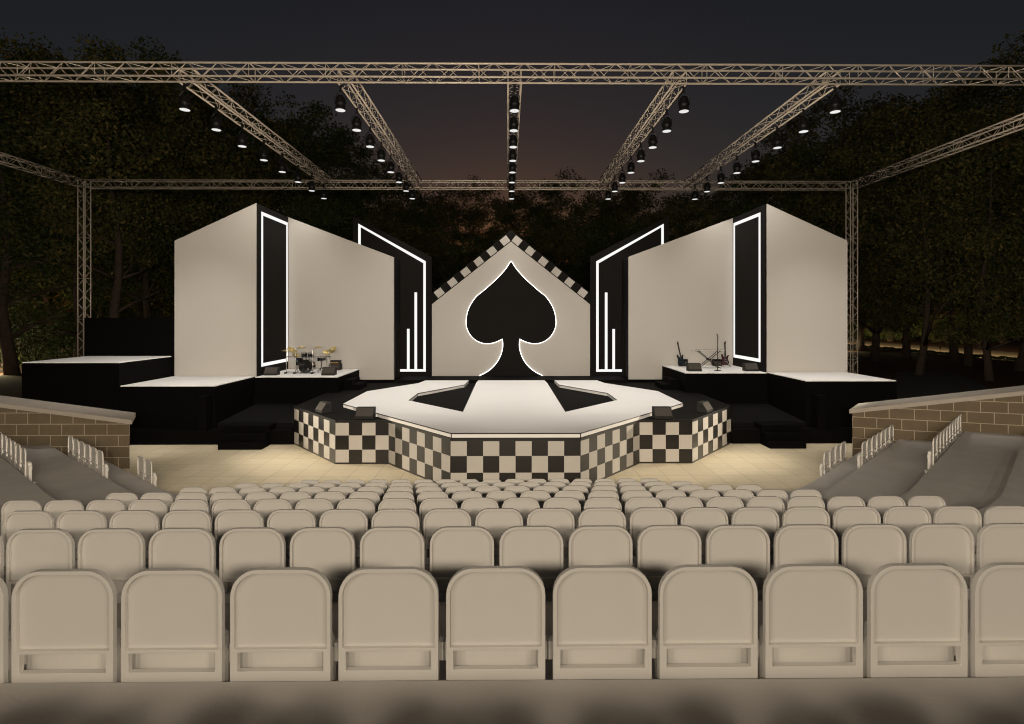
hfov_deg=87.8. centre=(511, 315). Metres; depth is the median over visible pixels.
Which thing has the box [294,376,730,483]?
thrust stage
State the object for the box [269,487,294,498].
stadium seat
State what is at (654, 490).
stadium seat
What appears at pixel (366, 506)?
stadium seat
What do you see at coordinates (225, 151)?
broadleaf tree
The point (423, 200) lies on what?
broadleaf tree
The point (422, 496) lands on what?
stadium seat
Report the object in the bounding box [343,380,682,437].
raised floor
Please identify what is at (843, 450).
stadium seat
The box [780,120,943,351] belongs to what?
broadleaf tree
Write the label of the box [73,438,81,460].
stadium seat
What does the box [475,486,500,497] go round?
stadium seat
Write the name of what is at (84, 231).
lighting truss
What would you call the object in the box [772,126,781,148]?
stage light
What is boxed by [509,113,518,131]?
stage light
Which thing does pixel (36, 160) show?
broadleaf tree
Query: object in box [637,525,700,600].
stadium seat
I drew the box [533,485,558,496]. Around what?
stadium seat
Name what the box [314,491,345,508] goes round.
stadium seat
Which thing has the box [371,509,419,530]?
stadium seat
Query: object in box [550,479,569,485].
stadium seat
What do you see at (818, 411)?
cheek wall
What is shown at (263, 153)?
stage light
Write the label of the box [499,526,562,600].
stadium seat
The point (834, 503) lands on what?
stadium seat
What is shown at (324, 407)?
floor monitor
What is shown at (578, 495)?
stadium seat
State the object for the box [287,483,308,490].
stadium seat
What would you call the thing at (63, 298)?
broadleaf tree
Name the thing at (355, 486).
stadium seat
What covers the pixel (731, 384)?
platform
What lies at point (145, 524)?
stadium seat
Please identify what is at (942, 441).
stadium seat
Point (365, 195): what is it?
broadleaf tree
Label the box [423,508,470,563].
stadium seat
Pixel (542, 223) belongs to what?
broadleaf tree
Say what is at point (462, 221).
broadleaf tree
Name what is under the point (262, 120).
broadleaf tree
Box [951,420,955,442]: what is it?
stadium seat
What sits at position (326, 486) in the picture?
stadium seat
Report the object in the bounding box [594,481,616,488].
stadium seat
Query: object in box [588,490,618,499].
stadium seat
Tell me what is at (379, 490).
stadium seat
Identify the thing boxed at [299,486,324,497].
stadium seat
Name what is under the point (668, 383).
riser steps
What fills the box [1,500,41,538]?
stadium seat
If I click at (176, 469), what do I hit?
floor
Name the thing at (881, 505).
stadium seat
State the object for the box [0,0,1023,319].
sky
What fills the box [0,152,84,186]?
lighting truss
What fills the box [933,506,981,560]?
stadium seat
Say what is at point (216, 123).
stage light
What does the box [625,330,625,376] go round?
door
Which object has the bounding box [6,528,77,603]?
stadium seat
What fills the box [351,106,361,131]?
stage light
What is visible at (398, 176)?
stage light
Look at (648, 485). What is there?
stadium seat
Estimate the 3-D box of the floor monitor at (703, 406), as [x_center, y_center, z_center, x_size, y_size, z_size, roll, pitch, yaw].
[5.831,2.745,16.086,0.314,0.285,0.486,0,0,42]
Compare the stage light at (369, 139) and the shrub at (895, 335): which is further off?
the shrub at (895, 335)
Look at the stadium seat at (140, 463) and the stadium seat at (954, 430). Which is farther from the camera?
the stadium seat at (954, 430)
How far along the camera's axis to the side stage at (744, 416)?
17.39 m
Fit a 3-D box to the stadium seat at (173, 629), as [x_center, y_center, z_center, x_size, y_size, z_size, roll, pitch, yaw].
[-1.443,1.470,2.337,0.452,0.780,0.165,0,0,-1]
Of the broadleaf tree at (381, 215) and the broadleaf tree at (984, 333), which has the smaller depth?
the broadleaf tree at (984, 333)
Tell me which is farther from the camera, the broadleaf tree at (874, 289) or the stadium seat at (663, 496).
the broadleaf tree at (874, 289)
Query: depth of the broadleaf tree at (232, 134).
46.93 m
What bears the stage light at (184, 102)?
hanging from the lighting truss at (226, 105)
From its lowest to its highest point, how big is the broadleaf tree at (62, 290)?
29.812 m
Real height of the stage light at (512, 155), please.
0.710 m
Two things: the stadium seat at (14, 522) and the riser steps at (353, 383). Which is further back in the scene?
the riser steps at (353, 383)
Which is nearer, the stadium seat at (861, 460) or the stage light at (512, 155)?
the stadium seat at (861, 460)
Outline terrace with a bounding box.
[0,431,1023,723]
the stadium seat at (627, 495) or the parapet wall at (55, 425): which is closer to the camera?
the stadium seat at (627, 495)
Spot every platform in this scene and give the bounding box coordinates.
[22,356,171,410]
[120,376,254,427]
[255,369,358,403]
[662,365,766,402]
[767,372,896,426]
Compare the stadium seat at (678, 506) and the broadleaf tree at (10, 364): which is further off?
the broadleaf tree at (10, 364)
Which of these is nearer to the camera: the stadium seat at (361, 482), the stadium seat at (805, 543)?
the stadium seat at (805, 543)
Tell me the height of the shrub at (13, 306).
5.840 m
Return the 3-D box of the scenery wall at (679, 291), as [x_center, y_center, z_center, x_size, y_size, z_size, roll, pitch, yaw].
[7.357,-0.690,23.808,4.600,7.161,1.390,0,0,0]
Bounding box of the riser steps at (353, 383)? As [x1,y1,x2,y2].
[344,377,366,389]
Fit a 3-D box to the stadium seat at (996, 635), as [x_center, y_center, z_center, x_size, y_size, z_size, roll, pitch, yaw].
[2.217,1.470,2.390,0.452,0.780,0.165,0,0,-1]
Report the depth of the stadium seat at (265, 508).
5.93 m
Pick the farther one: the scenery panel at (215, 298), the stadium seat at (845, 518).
the scenery panel at (215, 298)
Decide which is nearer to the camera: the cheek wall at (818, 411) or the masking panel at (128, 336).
the cheek wall at (818, 411)
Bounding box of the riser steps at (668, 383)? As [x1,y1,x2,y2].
[655,376,678,389]
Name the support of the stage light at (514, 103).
hanging from the lighting truss at (508, 100)
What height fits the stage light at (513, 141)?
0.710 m
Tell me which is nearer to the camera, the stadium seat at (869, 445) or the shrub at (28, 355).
the stadium seat at (869, 445)
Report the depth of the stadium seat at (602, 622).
2.30 m
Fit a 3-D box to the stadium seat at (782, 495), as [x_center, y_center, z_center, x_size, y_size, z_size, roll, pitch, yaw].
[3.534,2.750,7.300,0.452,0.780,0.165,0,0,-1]
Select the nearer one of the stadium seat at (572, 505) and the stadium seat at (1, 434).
the stadium seat at (572, 505)
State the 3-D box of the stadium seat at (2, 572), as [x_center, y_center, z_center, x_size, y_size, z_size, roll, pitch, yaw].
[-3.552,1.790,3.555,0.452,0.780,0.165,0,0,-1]
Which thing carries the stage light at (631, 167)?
hanging from the lighting truss at (662, 101)
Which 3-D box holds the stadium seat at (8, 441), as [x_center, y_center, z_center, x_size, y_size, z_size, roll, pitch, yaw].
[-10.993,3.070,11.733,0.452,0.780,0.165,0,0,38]
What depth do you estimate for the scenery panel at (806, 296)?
20.11 m
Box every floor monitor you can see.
[263,367,279,374]
[315,401,331,412]
[321,367,336,374]
[355,406,375,418]
[652,406,672,418]
[686,363,701,370]
[697,400,712,412]
[742,363,758,370]
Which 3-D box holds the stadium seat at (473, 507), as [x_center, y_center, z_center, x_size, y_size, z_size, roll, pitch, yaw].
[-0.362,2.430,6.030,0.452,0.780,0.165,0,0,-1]
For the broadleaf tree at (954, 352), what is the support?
on the ground
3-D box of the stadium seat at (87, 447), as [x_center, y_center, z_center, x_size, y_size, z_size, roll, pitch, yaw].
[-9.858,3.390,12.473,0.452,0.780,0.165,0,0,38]
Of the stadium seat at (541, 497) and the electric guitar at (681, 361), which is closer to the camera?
the stadium seat at (541, 497)
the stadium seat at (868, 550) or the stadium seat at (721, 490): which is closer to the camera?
the stadium seat at (868, 550)
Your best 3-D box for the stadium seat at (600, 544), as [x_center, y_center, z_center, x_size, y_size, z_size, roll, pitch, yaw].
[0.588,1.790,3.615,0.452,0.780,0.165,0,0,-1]
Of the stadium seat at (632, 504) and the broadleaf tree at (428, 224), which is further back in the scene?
the broadleaf tree at (428, 224)
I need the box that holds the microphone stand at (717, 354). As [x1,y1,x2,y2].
[714,334,720,370]
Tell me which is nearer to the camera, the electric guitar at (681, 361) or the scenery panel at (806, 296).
the scenery panel at (806, 296)
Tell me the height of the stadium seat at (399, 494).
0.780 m
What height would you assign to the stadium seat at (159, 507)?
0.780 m
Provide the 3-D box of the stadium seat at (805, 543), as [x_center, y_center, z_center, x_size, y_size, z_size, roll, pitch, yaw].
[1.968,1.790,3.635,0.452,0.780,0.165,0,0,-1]
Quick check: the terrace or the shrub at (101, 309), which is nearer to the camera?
the terrace
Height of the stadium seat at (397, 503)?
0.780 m
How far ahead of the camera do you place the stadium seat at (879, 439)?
13.70 m
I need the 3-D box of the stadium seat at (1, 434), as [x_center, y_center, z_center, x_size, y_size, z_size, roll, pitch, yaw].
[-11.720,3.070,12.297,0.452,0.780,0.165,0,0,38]
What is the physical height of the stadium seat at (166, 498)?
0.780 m
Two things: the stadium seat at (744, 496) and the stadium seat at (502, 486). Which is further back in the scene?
the stadium seat at (502, 486)
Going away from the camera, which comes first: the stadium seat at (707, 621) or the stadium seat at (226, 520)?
the stadium seat at (707, 621)
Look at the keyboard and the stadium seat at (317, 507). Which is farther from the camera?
the keyboard
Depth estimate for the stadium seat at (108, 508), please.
5.91 m
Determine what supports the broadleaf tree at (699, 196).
on the ground
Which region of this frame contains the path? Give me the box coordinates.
[847,340,1017,357]
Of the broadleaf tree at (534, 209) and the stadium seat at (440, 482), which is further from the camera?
the broadleaf tree at (534, 209)
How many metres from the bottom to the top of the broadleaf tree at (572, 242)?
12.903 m
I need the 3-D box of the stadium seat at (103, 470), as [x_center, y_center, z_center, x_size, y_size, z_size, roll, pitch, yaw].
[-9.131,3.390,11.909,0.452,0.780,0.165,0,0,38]
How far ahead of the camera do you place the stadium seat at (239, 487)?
9.54 m
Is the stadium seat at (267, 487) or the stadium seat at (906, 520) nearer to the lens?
the stadium seat at (906, 520)
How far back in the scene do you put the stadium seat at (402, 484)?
9.58 m
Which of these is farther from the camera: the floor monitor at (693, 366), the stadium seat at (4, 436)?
the floor monitor at (693, 366)
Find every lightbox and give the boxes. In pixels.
[254,203,287,376]
[733,204,766,372]
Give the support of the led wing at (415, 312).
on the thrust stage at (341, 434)
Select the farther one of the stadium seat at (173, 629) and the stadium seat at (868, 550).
the stadium seat at (868, 550)
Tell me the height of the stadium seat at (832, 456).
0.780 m
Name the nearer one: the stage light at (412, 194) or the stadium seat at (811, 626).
the stadium seat at (811, 626)
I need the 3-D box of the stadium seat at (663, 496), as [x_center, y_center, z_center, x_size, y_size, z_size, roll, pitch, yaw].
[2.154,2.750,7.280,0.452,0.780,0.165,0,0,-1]
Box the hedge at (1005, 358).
[847,343,1016,361]
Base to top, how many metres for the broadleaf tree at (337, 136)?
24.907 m
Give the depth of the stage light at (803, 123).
16.01 m
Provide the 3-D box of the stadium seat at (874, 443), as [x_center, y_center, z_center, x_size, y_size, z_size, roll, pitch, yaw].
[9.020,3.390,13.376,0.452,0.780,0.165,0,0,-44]
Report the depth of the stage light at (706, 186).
23.79 m
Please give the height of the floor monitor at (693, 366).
0.300 m
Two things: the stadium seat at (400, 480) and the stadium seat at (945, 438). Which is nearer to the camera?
the stadium seat at (400, 480)
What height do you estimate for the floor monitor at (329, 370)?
0.300 m
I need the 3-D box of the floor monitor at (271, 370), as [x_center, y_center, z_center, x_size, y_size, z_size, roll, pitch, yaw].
[-9.312,2.148,20.644,0.512,0.300,0.330,0,0,0]
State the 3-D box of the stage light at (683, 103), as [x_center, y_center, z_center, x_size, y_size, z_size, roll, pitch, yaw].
[4.677,-5.913,14.490,0.278,0.710,0.278,0,0,-38]
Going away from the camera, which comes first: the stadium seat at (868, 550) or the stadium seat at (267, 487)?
the stadium seat at (868, 550)
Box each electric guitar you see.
[677,342,684,364]
[721,341,728,364]
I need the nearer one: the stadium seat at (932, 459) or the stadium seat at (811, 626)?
the stadium seat at (811, 626)
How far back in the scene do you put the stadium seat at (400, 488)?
8.37 m
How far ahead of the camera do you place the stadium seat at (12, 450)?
11.44 m
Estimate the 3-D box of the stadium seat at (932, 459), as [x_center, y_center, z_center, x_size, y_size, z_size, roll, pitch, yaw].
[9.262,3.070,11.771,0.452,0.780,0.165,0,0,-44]
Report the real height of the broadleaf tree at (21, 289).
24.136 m
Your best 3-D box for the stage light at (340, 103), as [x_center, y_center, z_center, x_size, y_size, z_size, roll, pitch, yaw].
[-4.643,-5.913,14.411,0.278,0.710,0.278,0,0,-38]
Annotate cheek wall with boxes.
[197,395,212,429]
[811,394,825,428]
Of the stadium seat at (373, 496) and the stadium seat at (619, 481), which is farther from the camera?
the stadium seat at (619, 481)
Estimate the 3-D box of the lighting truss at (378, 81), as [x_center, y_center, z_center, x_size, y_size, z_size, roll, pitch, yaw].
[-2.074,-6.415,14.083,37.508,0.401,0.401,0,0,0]
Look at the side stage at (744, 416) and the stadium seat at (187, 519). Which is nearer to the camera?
the stadium seat at (187, 519)
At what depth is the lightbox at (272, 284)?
21.32 m
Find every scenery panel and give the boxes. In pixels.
[174,203,256,376]
[767,204,846,372]
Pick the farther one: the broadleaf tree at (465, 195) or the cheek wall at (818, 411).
the broadleaf tree at (465, 195)
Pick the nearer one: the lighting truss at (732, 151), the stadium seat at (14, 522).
the stadium seat at (14, 522)
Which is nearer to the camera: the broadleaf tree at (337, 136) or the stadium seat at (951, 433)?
the stadium seat at (951, 433)
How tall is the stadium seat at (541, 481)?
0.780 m
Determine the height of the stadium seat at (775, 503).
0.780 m
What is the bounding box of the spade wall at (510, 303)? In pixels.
[432,230,589,375]
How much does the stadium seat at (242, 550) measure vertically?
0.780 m
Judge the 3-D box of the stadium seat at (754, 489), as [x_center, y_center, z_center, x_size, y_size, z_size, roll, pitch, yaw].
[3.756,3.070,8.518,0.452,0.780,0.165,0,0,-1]
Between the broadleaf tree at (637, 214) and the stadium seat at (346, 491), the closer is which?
the stadium seat at (346, 491)
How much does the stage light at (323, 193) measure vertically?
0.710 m
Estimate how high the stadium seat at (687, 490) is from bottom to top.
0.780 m
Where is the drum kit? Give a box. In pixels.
[281,346,335,373]
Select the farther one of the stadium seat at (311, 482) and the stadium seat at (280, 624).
the stadium seat at (311, 482)
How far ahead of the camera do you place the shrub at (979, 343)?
75.53 m
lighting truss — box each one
[0,61,1023,85]
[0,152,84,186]
[77,180,90,356]
[85,179,849,190]
[180,70,334,187]
[338,70,421,187]
[507,71,521,187]
[598,71,686,187]
[683,72,839,188]
[845,182,857,373]
[850,113,1023,188]
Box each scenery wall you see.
[288,217,399,382]
[622,218,732,381]
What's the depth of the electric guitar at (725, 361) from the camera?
22.57 m
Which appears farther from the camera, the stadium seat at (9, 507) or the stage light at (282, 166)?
the stage light at (282, 166)
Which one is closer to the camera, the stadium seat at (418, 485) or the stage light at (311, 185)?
the stadium seat at (418, 485)
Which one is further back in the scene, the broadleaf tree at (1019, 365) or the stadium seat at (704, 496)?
the broadleaf tree at (1019, 365)
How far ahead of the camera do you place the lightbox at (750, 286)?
21.45 m
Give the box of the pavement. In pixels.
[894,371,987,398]
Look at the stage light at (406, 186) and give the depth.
23.66 m
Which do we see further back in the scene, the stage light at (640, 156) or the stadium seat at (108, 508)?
the stage light at (640, 156)
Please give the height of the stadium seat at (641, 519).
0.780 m
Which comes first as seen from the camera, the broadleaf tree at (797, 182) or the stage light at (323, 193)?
the stage light at (323, 193)
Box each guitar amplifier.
[329,360,341,369]
[712,359,721,365]
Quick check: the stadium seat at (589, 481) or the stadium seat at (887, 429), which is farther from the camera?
the stadium seat at (887, 429)
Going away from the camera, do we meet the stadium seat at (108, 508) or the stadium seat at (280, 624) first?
the stadium seat at (280, 624)
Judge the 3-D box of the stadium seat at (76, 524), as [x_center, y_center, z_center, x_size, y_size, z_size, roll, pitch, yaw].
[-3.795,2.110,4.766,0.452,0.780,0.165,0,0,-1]
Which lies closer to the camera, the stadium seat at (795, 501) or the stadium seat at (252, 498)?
the stadium seat at (795, 501)
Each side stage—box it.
[130,404,298,444]
[725,403,851,443]
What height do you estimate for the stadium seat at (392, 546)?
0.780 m
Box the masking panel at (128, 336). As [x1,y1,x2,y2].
[84,318,173,375]
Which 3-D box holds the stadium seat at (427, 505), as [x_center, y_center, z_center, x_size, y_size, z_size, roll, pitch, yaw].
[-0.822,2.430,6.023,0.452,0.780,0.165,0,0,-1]
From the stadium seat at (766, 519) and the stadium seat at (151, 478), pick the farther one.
the stadium seat at (151, 478)
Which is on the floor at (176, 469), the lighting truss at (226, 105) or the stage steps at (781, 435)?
the stage steps at (781, 435)
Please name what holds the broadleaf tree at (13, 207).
on the ground
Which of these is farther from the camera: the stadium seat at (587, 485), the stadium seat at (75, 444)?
the stadium seat at (75, 444)
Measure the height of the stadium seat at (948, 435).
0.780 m
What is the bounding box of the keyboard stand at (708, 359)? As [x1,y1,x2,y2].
[697,351,719,367]
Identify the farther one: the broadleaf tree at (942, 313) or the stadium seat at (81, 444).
the broadleaf tree at (942, 313)
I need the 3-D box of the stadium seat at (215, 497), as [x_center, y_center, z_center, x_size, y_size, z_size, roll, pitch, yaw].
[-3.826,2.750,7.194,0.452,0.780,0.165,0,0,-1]
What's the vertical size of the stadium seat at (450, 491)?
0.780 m
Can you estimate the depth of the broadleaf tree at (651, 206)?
76.92 m
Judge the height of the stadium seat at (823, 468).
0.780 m
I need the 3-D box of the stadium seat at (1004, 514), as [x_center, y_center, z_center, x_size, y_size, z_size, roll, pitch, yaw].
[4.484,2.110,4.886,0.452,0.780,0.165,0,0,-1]
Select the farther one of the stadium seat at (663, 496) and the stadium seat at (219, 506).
the stadium seat at (663, 496)
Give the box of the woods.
[8,240,1021,339]
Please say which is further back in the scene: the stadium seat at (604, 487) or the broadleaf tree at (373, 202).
the broadleaf tree at (373, 202)
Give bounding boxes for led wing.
[353,216,431,377]
[590,216,668,377]
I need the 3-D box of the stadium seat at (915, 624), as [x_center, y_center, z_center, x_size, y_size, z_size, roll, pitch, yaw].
[1.759,1.470,2.383,0.452,0.780,0.165,0,0,-1]
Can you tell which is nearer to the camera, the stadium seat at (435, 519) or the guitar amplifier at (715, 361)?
the stadium seat at (435, 519)
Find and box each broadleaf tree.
[0,27,152,374]
[0,32,250,317]
[0,43,187,356]
[0,56,112,310]
[0,88,52,291]
[0,96,104,334]
[3,82,180,317]
[36,35,249,317]
[70,97,215,317]
[88,83,278,315]
[91,71,340,286]
[104,110,236,317]
[154,112,353,298]
[157,90,357,240]
[182,117,381,222]
[232,100,385,241]
[278,136,414,239]
[321,167,446,280]
[330,192,424,234]
[370,202,470,280]
[391,185,481,287]
[412,204,499,283]
[416,175,518,289]
[432,234,530,288]
[439,188,569,262]
[487,183,591,275]
[488,202,567,247]
[519,223,593,287]
[525,167,626,287]
[544,199,628,276]
[573,190,652,284]
[583,168,712,276]
[597,196,693,237]
[638,199,736,240]
[645,190,729,232]
[669,186,774,241]
[700,159,823,228]
[714,138,903,288]
[720,129,878,282]
[729,79,954,306]
[774,91,985,361]
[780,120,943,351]
[791,70,1023,374]
[815,94,1022,358]
[847,140,896,340]
[849,89,1023,365]
[873,30,1023,370]
[876,121,1023,360]
[878,87,1023,380]
[893,174,989,341]
[901,47,1023,332]
[965,122,1021,342]
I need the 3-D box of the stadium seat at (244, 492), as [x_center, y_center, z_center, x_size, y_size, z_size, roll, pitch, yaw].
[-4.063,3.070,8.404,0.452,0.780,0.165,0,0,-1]
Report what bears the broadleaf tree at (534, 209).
on the ground
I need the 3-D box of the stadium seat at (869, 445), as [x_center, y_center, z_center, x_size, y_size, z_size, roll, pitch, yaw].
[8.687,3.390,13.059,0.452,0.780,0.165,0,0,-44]
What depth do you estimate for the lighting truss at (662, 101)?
18.11 m
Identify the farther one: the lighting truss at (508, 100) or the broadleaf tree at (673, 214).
the broadleaf tree at (673, 214)
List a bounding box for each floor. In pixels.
[123,443,851,499]
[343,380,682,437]
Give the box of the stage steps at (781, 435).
[753,421,805,448]
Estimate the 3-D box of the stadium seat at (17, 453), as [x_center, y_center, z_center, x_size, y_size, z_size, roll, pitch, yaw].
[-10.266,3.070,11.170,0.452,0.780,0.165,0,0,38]
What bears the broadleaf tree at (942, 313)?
on the ground
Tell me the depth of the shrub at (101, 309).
49.20 m
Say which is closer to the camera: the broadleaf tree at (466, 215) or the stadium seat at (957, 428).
the stadium seat at (957, 428)
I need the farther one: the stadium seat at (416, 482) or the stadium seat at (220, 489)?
the stadium seat at (416, 482)
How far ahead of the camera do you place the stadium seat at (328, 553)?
3.53 m
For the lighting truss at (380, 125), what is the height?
0.401 m
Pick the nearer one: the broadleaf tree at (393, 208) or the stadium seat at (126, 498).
the stadium seat at (126, 498)
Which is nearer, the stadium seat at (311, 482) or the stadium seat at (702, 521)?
the stadium seat at (702, 521)
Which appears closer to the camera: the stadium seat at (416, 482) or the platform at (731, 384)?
the stadium seat at (416, 482)
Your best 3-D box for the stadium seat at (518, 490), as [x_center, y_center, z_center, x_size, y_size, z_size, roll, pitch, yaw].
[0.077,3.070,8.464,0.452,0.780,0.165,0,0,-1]
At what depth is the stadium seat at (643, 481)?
10.87 m
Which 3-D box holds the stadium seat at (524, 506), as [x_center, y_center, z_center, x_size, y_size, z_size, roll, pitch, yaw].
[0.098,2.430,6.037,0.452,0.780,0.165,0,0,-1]
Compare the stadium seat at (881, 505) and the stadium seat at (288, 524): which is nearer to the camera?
the stadium seat at (288, 524)
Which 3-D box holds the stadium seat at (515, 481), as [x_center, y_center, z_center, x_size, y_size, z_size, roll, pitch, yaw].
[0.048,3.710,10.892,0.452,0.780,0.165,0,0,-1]
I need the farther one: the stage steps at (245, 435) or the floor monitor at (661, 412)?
the stage steps at (245, 435)
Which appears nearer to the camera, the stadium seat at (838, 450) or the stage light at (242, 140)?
the stadium seat at (838, 450)
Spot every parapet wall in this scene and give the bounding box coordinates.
[0,395,135,468]
[849,385,1023,455]
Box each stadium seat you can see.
[0,432,4,456]
[0,536,5,583]
[0,577,24,682]
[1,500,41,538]
[2,434,9,460]
[3,510,53,565]
[6,437,13,463]
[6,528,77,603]
[10,440,18,467]
[11,569,120,682]
[15,443,23,471]
[20,447,35,483]
[44,500,83,527]
[56,510,106,565]
[68,436,75,457]
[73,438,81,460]
[78,441,86,464]
[78,528,146,602]
[84,444,92,467]
[86,499,125,527]
[90,447,99,471]
[96,450,108,478]
[106,492,137,509]
[109,510,159,564]
[121,568,229,681]
[128,499,167,529]
[137,456,146,479]
[141,492,172,512]
[144,459,156,485]
[149,528,218,576]
[162,510,211,533]
[170,499,208,513]
[175,492,209,514]
[179,487,206,495]
[209,487,235,513]
[210,492,241,518]
[212,499,250,538]
[215,509,263,564]
[219,527,285,602]
[230,567,337,681]
[235,483,257,492]
[239,487,265,499]
[245,492,276,508]
[253,499,292,526]
[261,483,283,491]
[267,509,315,564]
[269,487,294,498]
[279,491,310,508]
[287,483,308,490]
[290,527,354,601]
[295,498,333,526]
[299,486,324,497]
[300,480,319,485]
[313,483,334,490]
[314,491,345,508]
[319,509,367,563]
[323,480,341,485]
[328,486,354,497]
[337,498,374,529]
[338,566,443,680]
[339,482,360,490]
[346,480,365,486]
[349,491,379,512]
[358,486,383,501]
[360,526,424,569]
[365,482,387,494]
[368,479,388,487]
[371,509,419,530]
[378,498,416,512]
[383,491,414,501]
[386,486,413,495]
[390,479,410,484]
[390,482,412,489]
[413,479,432,498]
[415,482,437,503]
[416,486,441,507]
[417,491,448,515]
[419,498,457,534]
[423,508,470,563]
[430,526,493,601]
[436,479,455,487]
[441,482,463,491]
[445,486,471,497]
[445,566,546,680]
[451,491,482,507]
[460,479,478,485]
[461,498,498,525]
[467,482,488,490]
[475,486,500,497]
[475,508,522,563]
[482,479,500,485]
[486,490,516,507]
[492,482,513,490]
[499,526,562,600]
[502,497,539,525]
[504,485,529,496]
[505,479,523,484]
[518,482,539,489]
[520,490,550,507]
[527,479,546,484]
[527,508,574,563]
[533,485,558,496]
[543,497,580,528]
[544,482,565,490]
[548,565,651,679]
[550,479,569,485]
[554,490,584,511]
[562,485,588,501]
[568,525,632,567]
[569,481,591,492]
[572,479,592,487]
[578,507,625,528]
[584,497,621,510]
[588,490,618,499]
[591,485,617,493]
[594,478,614,483]
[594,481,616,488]
[617,478,635,495]
[619,481,640,500]
[620,485,645,502]
[621,490,652,514]
[625,497,662,531]
[629,507,676,562]
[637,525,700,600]
[640,478,658,485]
[644,481,666,490]
[649,485,674,496]
[652,564,757,678]
[655,490,686,506]
[665,497,702,524]
[670,481,691,489]
[678,485,703,496]
[680,507,727,562]
[689,490,719,506]
[706,496,743,524]
[706,524,769,599]
[707,485,732,495]
[723,489,753,506]
[731,507,778,562]
[736,484,761,495]
[746,496,784,528]
[757,489,787,510]
[758,564,862,678]
[770,524,837,571]
[782,506,829,526]
[787,496,824,508]
[790,489,821,498]
[819,451,829,476]
[827,447,835,469]
[827,496,864,529]
[833,444,840,466]
[833,506,880,562]
[838,441,845,462]
[840,524,906,599]
[857,441,866,468]
[863,563,967,677]
[864,438,871,461]
[867,496,905,523]
[869,435,876,457]
[874,432,881,454]
[879,430,885,450]
[883,427,889,447]
[883,506,931,561]
[887,425,893,444]
[907,495,945,522]
[907,523,973,599]
[924,437,936,473]
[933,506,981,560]
[934,434,940,460]
[938,431,943,455]
[941,428,946,452]
[945,425,949,449]
[948,422,952,446]
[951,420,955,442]
[955,418,958,439]
[956,415,960,436]
[968,562,1023,676]
[974,523,1023,574]
[984,505,1023,525]
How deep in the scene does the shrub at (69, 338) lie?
45.74 m
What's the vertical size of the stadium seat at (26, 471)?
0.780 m
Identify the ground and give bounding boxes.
[0,320,1023,397]
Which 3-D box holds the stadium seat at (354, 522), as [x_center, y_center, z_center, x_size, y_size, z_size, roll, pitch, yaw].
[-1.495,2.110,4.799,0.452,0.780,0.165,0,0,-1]
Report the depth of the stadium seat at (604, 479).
10.86 m
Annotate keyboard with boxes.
[692,349,724,350]
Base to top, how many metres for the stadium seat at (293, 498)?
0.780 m
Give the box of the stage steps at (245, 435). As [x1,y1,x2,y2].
[218,422,276,449]
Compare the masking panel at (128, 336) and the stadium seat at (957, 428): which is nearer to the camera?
the stadium seat at (957, 428)
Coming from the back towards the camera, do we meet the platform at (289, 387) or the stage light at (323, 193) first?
the stage light at (323, 193)
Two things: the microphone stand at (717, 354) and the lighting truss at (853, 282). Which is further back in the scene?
the lighting truss at (853, 282)
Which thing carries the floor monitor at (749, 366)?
on the platform at (731, 384)
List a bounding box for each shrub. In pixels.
[0,302,47,365]
[0,307,67,366]
[12,302,87,359]
[58,300,141,346]
[864,313,921,341]
[911,314,978,342]
[942,313,1013,344]
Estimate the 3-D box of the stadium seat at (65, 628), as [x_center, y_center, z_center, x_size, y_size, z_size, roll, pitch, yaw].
[-1.900,1.470,2.330,0.452,0.780,0.165,0,0,-1]
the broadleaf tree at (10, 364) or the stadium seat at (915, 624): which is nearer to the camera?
the stadium seat at (915, 624)
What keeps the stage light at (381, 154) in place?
hanging from the lighting truss at (380, 125)
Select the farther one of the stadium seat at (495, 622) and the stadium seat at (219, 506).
the stadium seat at (219, 506)
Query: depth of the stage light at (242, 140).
17.42 m
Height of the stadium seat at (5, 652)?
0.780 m
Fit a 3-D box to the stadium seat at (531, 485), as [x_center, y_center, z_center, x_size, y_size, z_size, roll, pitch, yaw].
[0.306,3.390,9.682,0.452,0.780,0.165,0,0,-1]
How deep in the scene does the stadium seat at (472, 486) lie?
9.61 m
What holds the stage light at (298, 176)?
hanging from the lighting truss at (226, 105)
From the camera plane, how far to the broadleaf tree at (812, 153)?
48.27 m
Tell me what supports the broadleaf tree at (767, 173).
on the ground
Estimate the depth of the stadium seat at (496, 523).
4.76 m
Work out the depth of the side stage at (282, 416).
16.94 m
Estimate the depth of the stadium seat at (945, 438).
12.72 m
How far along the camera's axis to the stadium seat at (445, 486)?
9.60 m
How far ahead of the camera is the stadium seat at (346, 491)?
8.36 m
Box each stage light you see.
[179,83,190,111]
[211,106,221,130]
[237,124,246,147]
[259,140,267,160]
[278,153,285,172]
[294,165,301,182]
[308,175,314,191]
[320,183,326,198]
[335,84,345,111]
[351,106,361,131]
[365,125,374,147]
[377,141,385,161]
[387,154,394,172]
[395,165,402,182]
[403,175,409,191]
[409,184,415,198]
[508,148,516,161]
[508,161,515,172]
[508,173,515,182]
[508,182,514,191]
[509,84,519,112]
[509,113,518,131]
[509,132,517,147]
[509,191,514,198]
[605,184,611,199]
[611,175,617,191]
[618,166,625,183]
[627,154,634,173]
[637,142,644,161]
[648,126,657,148]
[661,107,671,132]
[678,85,689,112]
[691,184,697,199]
[703,176,710,191]
[717,166,724,183]
[733,155,740,173]
[751,142,759,162]
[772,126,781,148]
[798,109,808,132]
[829,86,840,113]
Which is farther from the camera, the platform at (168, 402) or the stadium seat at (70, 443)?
the platform at (168, 402)

